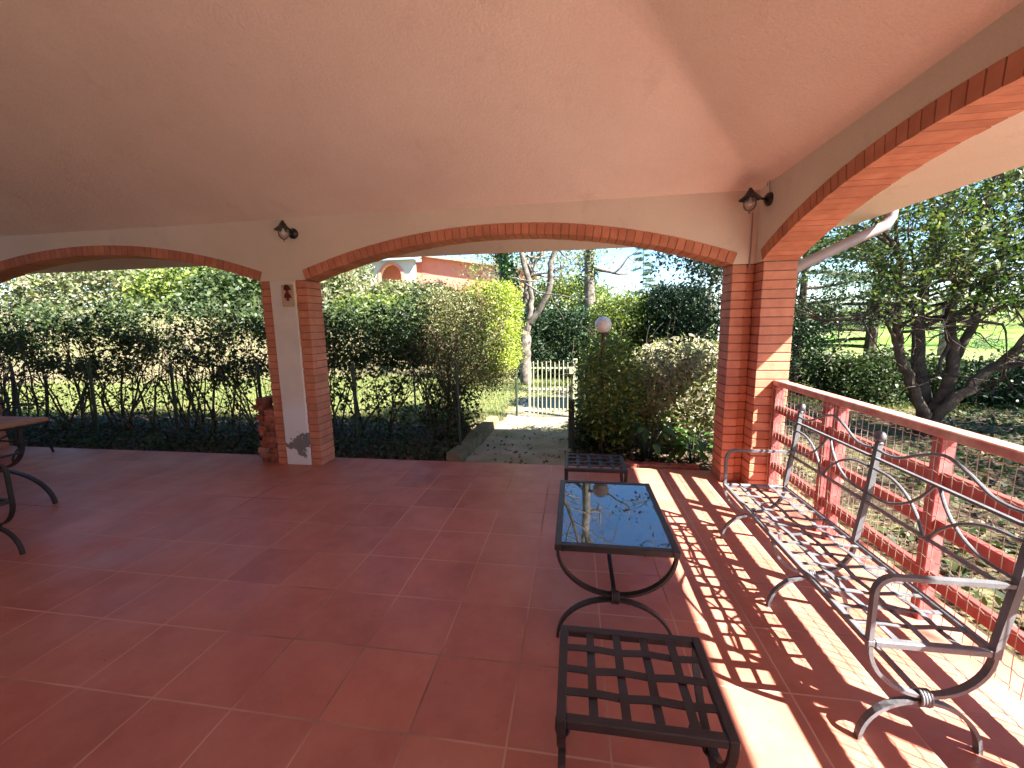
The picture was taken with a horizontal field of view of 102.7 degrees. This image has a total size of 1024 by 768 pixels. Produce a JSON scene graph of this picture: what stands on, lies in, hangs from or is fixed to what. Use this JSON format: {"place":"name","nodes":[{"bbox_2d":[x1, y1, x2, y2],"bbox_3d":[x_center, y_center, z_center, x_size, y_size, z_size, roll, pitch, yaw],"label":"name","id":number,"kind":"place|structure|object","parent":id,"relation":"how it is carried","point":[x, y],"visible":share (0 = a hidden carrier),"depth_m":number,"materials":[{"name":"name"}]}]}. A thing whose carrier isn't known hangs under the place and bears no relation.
{"place":"outdoors","nodes":[
{"label":"outdoors","id":0,"kind":"place"},
{"bbox_2d":[256,414,264,420],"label":"loose brick","id":1,"kind":"object","parent":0,"point":[260,417],"visible":0.46,"depth_m":4.90,"materials":[{"name":"red brick"}]},
{"bbox_2d":[258,407,272,413],"bbox_3d":[-2.997,0.321,5.040,0.120,0.068,0.200,1,9,10],"label":"loose brick","id":2,"kind":"object","parent":1,"relation":"on","point":[260,411],"visible":0.26,"depth_m":4.95,"materials":[{"name":"red brick"}]},
{"bbox_2d":[253,403,272,409],"bbox_3d":[-3.017,0.266,4.961,0.105,0.062,0.210,0,8,5],"label":"loose brick","id":3,"kind":"object","parent":2,"relation":"on","point":[260,406],"visible":0.84,"depth_m":4.89,"materials":[{"name":"red brick"}]},
{"bbox_2d":[255,396,272,404],"bbox_3d":[-2.992,0.196,4.980,0.120,0.068,0.200,0,9,9],"label":"loose brick","id":4,"kind":"object","parent":3,"relation":"on","point":[265,400],"visible":0.82,"depth_m":4.90,"materials":[{"name":"red brick"}]},
{"bbox_2d":[0,446,1023,767],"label":"terrace floor","id":5,"kind":"structure","parent":0,"point":[196,610],"depth_m":2.22,"materials":[{"name":"tile"}]},
{"bbox_2d":[0,463,25,554],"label":"iron armchair","id":6,"kind":"object","parent":5,"relation":"on","point":[10,500],"visible":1,"depth_m":2.97,"materials":[{"name":"black metal"}]},
{"bbox_2d":[0,376,54,461],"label":"iron armchair","id":7,"kind":"object","parent":5,"relation":"on","point":[14,407],"visible":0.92,"depth_m":5.50,"materials":[{"name":"black metal"}]},
{"bbox_2d":[0,416,57,503],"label":"wooden table","id":8,"kind":"object","parent":5,"relation":"on","point":[17,422],"visible":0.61,"depth_m":3.89,"materials":[{"name":"brown wood"}]},
{"bbox_2d":[263,458,270,461],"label":"loose brick","id":9,"kind":"object","parent":5,"relation":"on","point":[267,459],"visible":0.28,"depth_m":5.02,"materials":[{"name":"brick"}]},
{"bbox_2d":[260,452,270,457],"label":"loose brick","id":10,"kind":"object","parent":9,"relation":"on","point":[264,455],"visible":0.44,"depth_m":4.97,"materials":[{"name":"brick"}]},
{"bbox_2d":[258,446,269,452],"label":"loose brick","id":11,"kind":"object","parent":10,"relation":"on","point":[263,449],"visible":0.52,"depth_m":4.93,"materials":[{"name":"red brick"}]},
{"bbox_2d":[260,440,266,445],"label":"loose brick","id":12,"kind":"object","parent":11,"relation":"on","point":[262,443],"visible":0.26,"depth_m":4.99,"materials":[{"name":"red brick"}]},
{"bbox_2d":[271,458,278,461],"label":"loose brick","id":13,"kind":"object","parent":5,"relation":"on","point":[274,459],"visible":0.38,"depth_m":4.99,"materials":[{"name":"brick"}]},
{"bbox_2d":[269,452,278,457],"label":"loose brick","id":14,"kind":"object","parent":13,"relation":"on","point":[273,454],"visible":0.46,"depth_m":4.93,"materials":[{"name":"brick"}]},
{"bbox_2d":[270,447,277,451],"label":"loose brick","id":15,"kind":"object","parent":14,"relation":"on","point":[275,449],"visible":0.38,"depth_m":4.95,"materials":[{"name":"brick"}]},
{"bbox_2d":[266,443,277,447],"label":"loose brick","id":16,"kind":"object","parent":15,"relation":"on","point":[271,445],"visible":0.46,"depth_m":4.90,"materials":[{"name":"red brick"}]},
{"bbox_2d":[266,436,276,442],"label":"loose brick","id":17,"kind":"object","parent":16,"relation":"on","point":[271,439],"visible":0.48,"depth_m":4.90,"materials":[{"name":"red brick"}]},
{"bbox_2d":[266,430,275,436],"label":"loose brick","id":18,"kind":"object","parent":17,"relation":"on","point":[269,433],"visible":0.46,"depth_m":4.90,"materials":[{"name":"red brick"}]},
{"bbox_2d":[0,0,1023,484],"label":"veranda","id":19,"kind":"object","parent":5,"relation":"on","point":[342,136],"visible":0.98,"depth_m":3.22,"materials":[{"name":"paint"}]},
{"bbox_2d":[274,220,297,241],"bbox_3d":[-2.414,-1.624,4.368,0.180,0.220,0.255,0,8,9],"label":"wall lamp","id":20,"kind":"object","parent":19,"relation":"attached to","point":[282,227],"visible":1,"depth_m":4.36,"materials":[{"name":"black metal"}]},
{"bbox_2d":[281,285,294,306],"bbox_3d":[-2.503,-0.985,4.569,0.140,0.240,0.038,0,8,9],"label":"ceramic plaque","id":21,"kind":"object","parent":19,"relation":"attached to","point":[288,298],"visible":1,"depth_m":4.57,"materials":[{"name":"beige ceramic"}]},
{"bbox_2d":[738,188,773,213],"bbox_3d":[2.114,-1.599,3.567,0.255,0.220,0.180,0,8,9],"label":"wall lamp","id":22,"kind":"object","parent":19,"relation":"attached to","point":[750,196],"visible":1,"depth_m":3.55,"materials":[{"name":"black metal"}]},
{"bbox_2d":[749,180,769,268],"bbox_3d":[2.233,-1.431,3.684,0.024,0.739,0.244,-1,8,0],"label":"cable","id":23,"kind":"object","parent":19,"relation":"attached to","point":[752,230],"visible":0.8,"depth_m":3.80,"materials":[{"name":"plastic"}]},
{"bbox_2d":[564,453,627,481],"bbox_3d":[0.719,0.884,3.572,0.536,0.436,0.400,0,8,9],"label":"woven iron stool","id":24,"kind":"object","parent":5,"relation":"on","point":[622,470],"visible":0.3,"depth_m":3.48,"materials":[{"name":"black metal"}]},
{"bbox_2d":[555,480,680,637],"bbox_3d":[0.583,1.003,2.473,0.605,0.526,0.879,0,8,9],"label":"coffee table","id":25,"kind":"object","parent":5,"relation":"on","point":[619,518],"visible":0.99,"depth_m":2.22,"materials":[{"name":"metal"}]},
{"bbox_2d":[555,625,740,767],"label":"woven iron stool","id":26,"kind":"object","parent":5,"relation":"on","point":[696,733],"visible":1,"depth_m":1.33,"materials":[{"name":"black metal"}]},
{"bbox_2d":[720,403,1023,754],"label":"garden bench","id":27,"kind":"object","parent":5,"relation":"on","point":[992,650],"visible":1,"depth_m":1.72,"materials":[{"name":"grey paint"}]},
{"bbox_2d":[766,380,1023,699],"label":"railing","id":28,"kind":"object","parent":5,"relation":"on","point":[824,494],"visible":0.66,"depth_m":2.24,"materials":[{"name":"red painted wood"},{"name":"metal wire mesh"}]},
{"bbox_2d":[0,306,1023,663],"bbox_3d":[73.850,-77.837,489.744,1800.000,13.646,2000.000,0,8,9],"label":"ground","id":29,"kind":"structure","parent":0,"point":[1016,332],"depth_m":6.14,"materials":[{"name":"green plant"}]},
{"bbox_2d":[0,269,164,310],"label":"bank bush","id":30,"kind":"object","parent":29,"relation":"on","point":[67,283],"visible":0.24,"depth_m":19.29,"materials":[{"name":"green plant"}]},
{"bbox_2d":[108,266,244,308],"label":"bank bush","id":31,"kind":"object","parent":29,"relation":"on","point":[159,282],"visible":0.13,"depth_m":18.88,"materials":[{"name":"green plant"}]},
{"bbox_2d":[0,283,379,436],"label":"leggy hedge","id":32,"kind":"object","parent":29,"relation":"on","point":[13,344],"visible":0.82,"depth_m":6.59,"materials":[{"name":"green plant"}]},
{"bbox_2d":[171,267,262,318],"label":"bank bush","id":33,"kind":"object","parent":29,"relation":"on","point":[228,286],"visible":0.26,"depth_m":17.34,"materials":[{"name":"green plant"}]},
{"bbox_2d":[0,363,461,453],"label":"wire fence","id":34,"kind":"object","parent":29,"relation":"on","point":[173,392],"visible":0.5,"depth_m":5.87,"materials":[{"name":"black metal"}]},
{"bbox_2d":[8,409,474,460],"bbox_3d":[-5.004,0.683,7.043,8.956,0.260,2.850,0,8,9],"label":"ground cover","id":35,"kind":"object","parent":29,"relation":"on","point":[161,442],"visible":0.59,"depth_m":5.96,"materials":[{"name":"green plant"}]},
{"bbox_2d":[261,269,366,306],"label":"bank bush","id":36,"kind":"object","parent":29,"relation":"on","point":[335,285],"visible":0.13,"depth_m":18.27,"materials":[{"name":"green plant"}]},
{"bbox_2d":[348,262,379,285],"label":"bank bush","id":37,"kind":"object","parent":29,"relation":"on","point":[359,269],"visible":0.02,"depth_m":26.31,"materials":[{"name":"green plant"}]},
{"bbox_2d":[325,284,412,340],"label":"bank bush","id":38,"kind":"object","parent":29,"relation":"on","point":[375,297],"visible":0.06,"depth_m":16.74,"materials":[{"name":"green plant"}]},
{"bbox_2d":[322,293,444,442],"bbox_3d":[-2.160,-0.242,6.112,2.188,2.248,1.735,-4,9,-22],"label":"leggy hedge","id":39,"kind":"object","parent":29,"relation":"on","point":[343,321],"visible":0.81,"depth_m":5.95,"materials":[{"name":"green plant"}]},
{"bbox_2d":[353,275,455,299],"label":"bank bush","id":40,"kind":"object","parent":29,"relation":"on","point":[395,286],"visible":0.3,"depth_m":23.46,"materials":[{"name":"green plant"}]},
{"bbox_2d":[331,274,528,444],"bbox_3d":[-1.078,-0.372,6.382,2.533,2.548,2.579,0,8,9],"label":"clipped hedge","id":41,"kind":"object","parent":29,"relation":"on","point":[502,359],"visible":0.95,"depth_m":5.94,"materials":[{"name":"green plant"}]},
{"bbox_2d":[383,282,493,365],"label":"bank bush","id":42,"kind":"object","parent":29,"relation":"on","point":[413,297],"visible":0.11,"depth_m":15.18,"materials":[{"name":"green plant"}]},
{"bbox_2d":[355,256,538,303],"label":"salmon house","id":43,"kind":"structure","parent":29,"relation":"on","point":[433,268],"depth_m":31.88,"materials":[{"name":"salmon painted plaster"},{"name":"white plaster"},{"name":"red roof tile"}]},
{"bbox_2d":[412,366,517,415],"bbox_3d":[-0.902,0.167,7.672,2.082,1.110,0.043,1,9,14],"label":"wire fence","id":44,"kind":"object","parent":29,"relation":"on","point":[516,392],"visible":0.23,"depth_m":7.49,"materials":[{"name":"metal"}]},
{"bbox_2d":[446,416,498,461],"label":"path kerb","id":45,"kind":"structure","parent":29,"relation":"on","point":[472,441],"depth_m":5.59,"materials":[{"name":"concrete"}]},
{"bbox_2d":[445,253,547,324],"bbox_3d":[-0.415,-6.973,22.836,6.531,8.606,7.731,0,8,9],"label":"background tree","id":46,"kind":"object","parent":29,"relation":"on","point":[491,266],"visible":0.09,"depth_m":23.59,"materials":[{"name":"green plant"}]},
{"bbox_2d":[3,308,1023,422],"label":"grass","id":47,"kind":"structure","parent":29,"relation":"on","point":[496,408],"depth_m":10.21,"materials":[{"name":"green plant"}]},
{"bbox_2d":[9,387,1023,646],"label":"leaf litter","id":48,"kind":"object","parent":29,"relation":"on","point":[347,447],"visible":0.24,"depth_m":5.87,"materials":[{"name":"brown plant"}]},
{"bbox_2d":[422,250,647,384],"bbox_3d":[1.118,-5.510,11.211,7.592,11.285,8.403,-5,9,-23],"label":"forked tree","id":49,"kind":"object","parent":29,"relation":"on","point":[505,264],"visible":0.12,"depth_m":10.91,"materials":[{"name":"grey plant"}]},
{"bbox_2d":[463,249,609,333],"bbox_3d":[1.024,-5.464,17.750,7.509,9.051,7.210,0,8,9],"label":"background tree","id":50,"kind":"object","parent":29,"relation":"on","point":[531,268],"visible":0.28,"depth_m":17.00,"materials":[{"name":"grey plant"}]},
{"bbox_2d":[520,272,616,356],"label":"garden bush","id":51,"kind":"object","parent":29,"relation":"on","point":[559,289],"visible":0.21,"depth_m":18.53,"materials":[{"name":"green plant"}]},
{"bbox_2d":[568,399,574,449],"bbox_3d":[0.794,0.568,5.477,0.080,0.740,0.060,0,8,9],"label":"fence post","id":52,"kind":"object","parent":29,"relation":"on","point":[570,429],"visible":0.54,"depth_m":5.44,"materials":[{"name":"grey metal"}]},
{"bbox_2d":[508,248,637,346],"bbox_3d":[3.725,-6.013,25.516,8.391,8.243,7.168,0,8,9],"label":"background tree","id":53,"kind":"object","parent":29,"relation":"on","point":[560,273],"visible":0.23,"depth_m":24.80,"materials":[{"name":"green plant"}]},
{"bbox_2d":[573,359,576,415],"bbox_3d":[1.104,0.118,7.192,0.080,1.120,0.080,0,8,9],"label":"gate post","id":54,"kind":"object","parent":29,"relation":"on","point":[574,369],"visible":0.44,"depth_m":7.13,"materials":[{"name":"metal"}]},
{"bbox_2d":[528,360,572,415],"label":"garden gate","id":55,"kind":"structure","parent":54,"relation":"attached to","point":[542,388],"depth_m":7.25,"materials":[{"name":"metal"}]},
{"bbox_2d":[509,302,683,380],"bbox_3d":[2.449,-1.205,12.517,5.783,2.694,2.177,0,8,9],"label":"dark hedge","id":56,"kind":"object","parent":29,"relation":"on","point":[550,331],"visible":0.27,"depth_m":12.17,"materials":[{"name":"green plant"}]},
{"bbox_2d":[567,408,630,451],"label":"shrub","id":57,"kind":"object","parent":29,"relation":"on","point":[587,439],"visible":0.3,"depth_m":5.49,"materials":[{"name":"green plant"}]},
{"bbox_2d":[595,316,611,452],"bbox_3d":[1.140,0.064,5.174,0.208,1.814,0.208,0,8,9],"label":"garden lamp","id":58,"kind":"object","parent":29,"relation":"on","point":[603,325],"visible":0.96,"depth_m":5.03,"materials":[{"name":"white glass"}]},
{"bbox_2d":[550,322,657,451],"bbox_3d":[1.177,0.063,5.452,1.479,1.753,1.725,0,8,9],"label":"dry shrub","id":59,"kind":"object","parent":29,"relation":"on","point":[620,358],"visible":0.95,"depth_m":5.07,"materials":[{"name":"green plant"}]},
{"bbox_2d":[573,247,648,357],"bbox_3d":[3.659,-6.781,16.356,3.854,12.146,4.688,-7,10,-34],"label":"ivy clad tree","id":60,"kind":"object","parent":29,"relation":"on","point":[589,281],"visible":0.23,"depth_m":16.45,"materials":[{"name":"green plant"}]},
{"bbox_2d":[580,286,680,381],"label":"round shrub","id":61,"kind":"object","parent":29,"relation":"on","point":[621,317],"visible":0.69,"depth_m":7.14,"materials":[{"name":"green plant"}]},
{"bbox_2d":[625,461,641,467],"bbox_3d":[1.389,0.933,4.711,0.210,0.062,0.105,1,9,13],"label":"border brick","id":62,"kind":"object","parent":29,"relation":"on","point":[631,464],"visible":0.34,"depth_m":4.67,"materials":[{"name":"red brick"}]},
{"bbox_2d":[621,248,656,295],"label":"cedar tree","id":63,"kind":"object","parent":29,"relation":"on","point":[645,272],"visible":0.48,"depth_m":40.54,"materials":[{"name":"green plant"}]},
{"bbox_2d":[637,462,655,467],"bbox_3d":[1.538,0.935,4.683,0.210,0.062,0.105,0,8,7],"label":"border brick","id":64,"kind":"object","parent":29,"relation":"on","point":[645,464],"visible":0.52,"depth_m":4.64,"materials":[{"name":"red brick"}]},
{"bbox_2d":[607,412,693,458],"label":"leafy plant","id":65,"kind":"object","parent":29,"relation":"on","point":[647,451],"visible":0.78,"depth_m":4.92,"materials":[{"name":"green plant"}]},
{"bbox_2d":[651,462,670,468],"bbox_3d":[1.686,0.937,4.649,0.210,0.062,0.105,1,9,11],"label":"border brick","id":66,"kind":"object","parent":29,"relation":"on","point":[658,465],"visible":0.64,"depth_m":4.61,"materials":[{"name":"red brick"}]},
{"bbox_2d":[613,333,718,448],"bbox_3d":[2.406,0.119,5.692,2.028,1.676,1.948,0,8,9],"label":"dry shrub","id":67,"kind":"object","parent":29,"relation":"on","point":[699,362],"visible":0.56,"depth_m":5.23,"materials":[{"name":"green plant"}]},
{"bbox_2d":[621,278,718,400],"bbox_3d":[2.925,-0.604,7.173,2.114,2.482,2.500,-5,9,-25],"label":"round shrub","id":68,"kind":"object","parent":29,"relation":"on","point":[688,299],"visible":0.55,"depth_m":6.86,"materials":[{"name":"green plant"}]},
{"bbox_2d":[667,463,685,469],"bbox_3d":[1.850,0.937,4.629,0.210,0.062,0.105,0,8,7],"label":"border brick","id":69,"kind":"object","parent":29,"relation":"on","point":[675,466],"visible":0.52,"depth_m":4.58,"materials":[{"name":"red brick"}]},
{"bbox_2d":[660,428,713,463],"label":"leafy plant","id":70,"kind":"object","parent":29,"relation":"on","point":[701,449],"visible":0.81,"depth_m":4.78,"materials":[{"name":"green plant"}]},
{"bbox_2d":[679,463,699,469],"bbox_3d":[1.984,0.939,4.601,0.210,0.062,0.105,1,9,16],"label":"border brick","id":71,"kind":"object","parent":29,"relation":"on","point":[691,467],"visible":0.64,"depth_m":4.56,"materials":[{"name":"red brick"}]},
{"bbox_2d":[677,262,720,338],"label":"background tree","id":72,"kind":"object","parent":29,"relation":"on","point":[706,286],"visible":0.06,"depth_m":32.86,"materials":[{"name":"green plant"}]},
{"bbox_2d":[634,251,806,344],"bbox_3d":[4.223,-2.402,8.404,4.155,5.837,2.792,-8,11,-38],"label":"evergreen tree","id":73,"kind":"object","parent":29,"relation":"on","point":[718,271],"visible":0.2,"depth_m":8.26,"materials":[{"name":"green plant"}]},
{"bbox_2d":[702,292,857,394],"bbox_3d":[5.795,-0.815,9.558,3.590,2.993,2.249,0,8,9],"label":"garden bush","id":74,"kind":"object","parent":29,"relation":"on","point":[814,343],"visible":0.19,"depth_m":8.99,"materials":[{"name":"green plant"}]},
{"bbox_2d":[616,280,1023,327],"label":"woodland","id":75,"kind":"object","parent":29,"relation":"on","point":[1021,312],"visible":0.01,"depth_m":66.45,"materials":[{"name":"green plant"}]},
{"bbox_2d":[793,230,865,343],"bbox_3d":[17.569,-6.024,25.215,4.786,8.620,6.829,-5,10,-28],"label":"background tree","id":76,"kind":"object","parent":29,"relation":"on","point":[827,281],"visible":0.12,"depth_m":24.06,"materials":[{"name":"green plant"}]},
{"bbox_2d":[686,222,1015,382],"bbox_3d":[7.831,-3.166,10.652,6.260,6.739,6.672,0,8,9],"label":"cedar tree","id":77,"kind":"object","parent":29,"relation":"on","point":[804,287],"visible":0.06,"depth_m":9.95,"materials":[{"name":"green plant"}]},
{"bbox_2d":[693,390,1023,627],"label":"ground cover","id":78,"kind":"object","parent":29,"relation":"on","point":[954,565],"visible":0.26,"depth_m":4.58,"materials":[{"name":"green plant"}]},
{"bbox_2d":[715,169,1023,358],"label":"cedar tree","id":79,"kind":"object","parent":29,"relation":"on","point":[868,342],"visible":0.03,"depth_m":11.31,"materials":[{"name":"green plant"}]},
{"bbox_2d":[802,341,976,406],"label":"garden bush","id":80,"kind":"object","parent":29,"relation":"on","point":[864,385],"visible":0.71,"depth_m":8.31,"materials":[{"name":"green plant"}]},
{"bbox_2d":[770,166,1023,436],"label":"many stemmed tree","id":81,"kind":"object","parent":29,"relation":"on","point":[947,399],"visible":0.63,"depth_m":5.60,"materials":[{"name":"green plant"}]},
{"bbox_2d":[906,349,1023,411],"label":"garden bush","id":82,"kind":"object","parent":29,"relation":"on","point":[1015,376],"visible":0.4,"depth_m":7.81,"materials":[{"name":"green plant"}]},
{"bbox_2d":[907,185,1023,355],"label":"background tree","id":83,"kind":"object","parent":29,"relation":"on","point":[942,343],"visible":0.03,"depth_m":18.45,"materials":[{"name":"green plant"}]},
{"bbox_2d":[0,170,1023,308],"label":"sky","id":84,"kind":"structure","parent":0,"point":[620,257],"materials":[{"name":"white"}]},
{"bbox_2d":[1,293,1023,310],"bbox_3d":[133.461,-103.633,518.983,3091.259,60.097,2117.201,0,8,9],"label":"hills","id":85,"kind":"structure","parent":0,"point":[844,306],"depth_m":998.12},
{"bbox_2d":[465,387,571,464],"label":"garden path","id":86,"kind":"structure","parent":0,"point":[540,445],"depth_m":6.04,"materials":[{"name":"grey concrete"}]},
{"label":"loose brick","id":87,"kind":"object","parent":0,"visible":0},
{"bbox_2d":[264,421,274,426],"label":"loose brick","id":88,"kind":"object","parent":87,"relation":"on","point":[270,423],"visible":0.46,"depth_m":4.86,"materials":[{"name":"red brick"}]},
{"bbox_2d":[264,415,274,420],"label":"loose brick","id":89,"kind":"object","parent":88,"relation":"on","point":[269,417],"visible":0.52,"depth_m":4.86,"materials":[{"name":"red brick"}]},
{"bbox_2d":[264,408,273,414],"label":"loose brick","id":90,"kind":"object","parent":89,"relation":"on","point":[270,411],"visible":0.48,"depth_m":4.85,"materials":[{"name":"red brick"}]},
{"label":"loose brick","id":91,"kind":"object","parent":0,"visible":0},
{"bbox_2d":[259,430,268,435],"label":"loose brick","id":92,"kind":"object","parent":91,"relation":"on","point":[262,433],"visible":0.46,"depth_m":4.95,"materials":[{"name":"red brick"}]},
{"bbox_2d":[257,425,269,430],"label":"loose brick","id":93,"kind":"object","parent":92,"relation":"on","point":[263,428],"visible":0.5,"depth_m":4.93,"materials":[{"name":"red brick"}]}
]}

